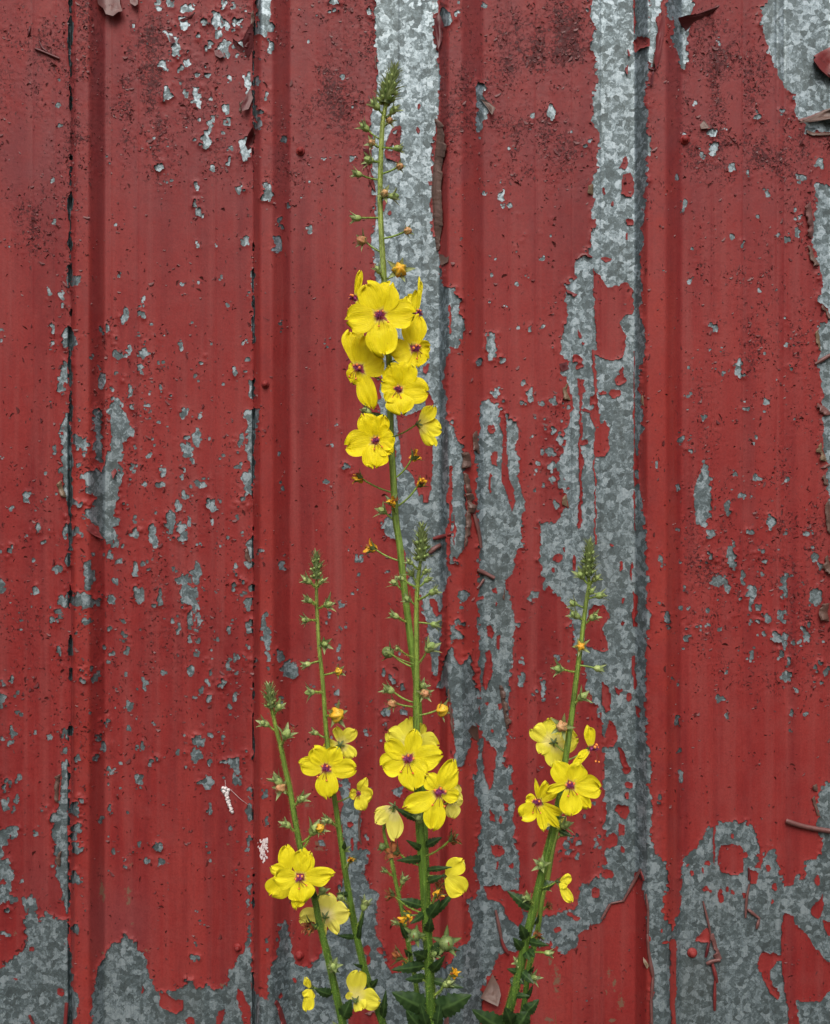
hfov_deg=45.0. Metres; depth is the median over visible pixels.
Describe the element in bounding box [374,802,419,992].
mullein plant
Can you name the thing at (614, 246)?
corrugated metal wall
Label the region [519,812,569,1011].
mullein plant
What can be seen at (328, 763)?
mullein plant
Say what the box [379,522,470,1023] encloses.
mullein plant
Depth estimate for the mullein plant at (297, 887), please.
0.77 m
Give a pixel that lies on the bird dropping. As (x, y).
(263, 845)
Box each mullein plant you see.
[256,681,352,1023]
[298,549,387,1023]
[341,61,441,989]
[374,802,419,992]
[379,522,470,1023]
[472,536,607,1023]
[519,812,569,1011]
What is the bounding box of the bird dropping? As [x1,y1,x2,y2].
[258,838,268,862]
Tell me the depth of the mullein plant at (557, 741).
0.76 m
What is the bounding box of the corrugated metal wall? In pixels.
[0,0,829,1023]
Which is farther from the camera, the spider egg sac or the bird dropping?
the spider egg sac
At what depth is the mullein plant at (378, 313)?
0.79 m
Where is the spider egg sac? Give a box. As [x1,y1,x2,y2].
[221,783,246,813]

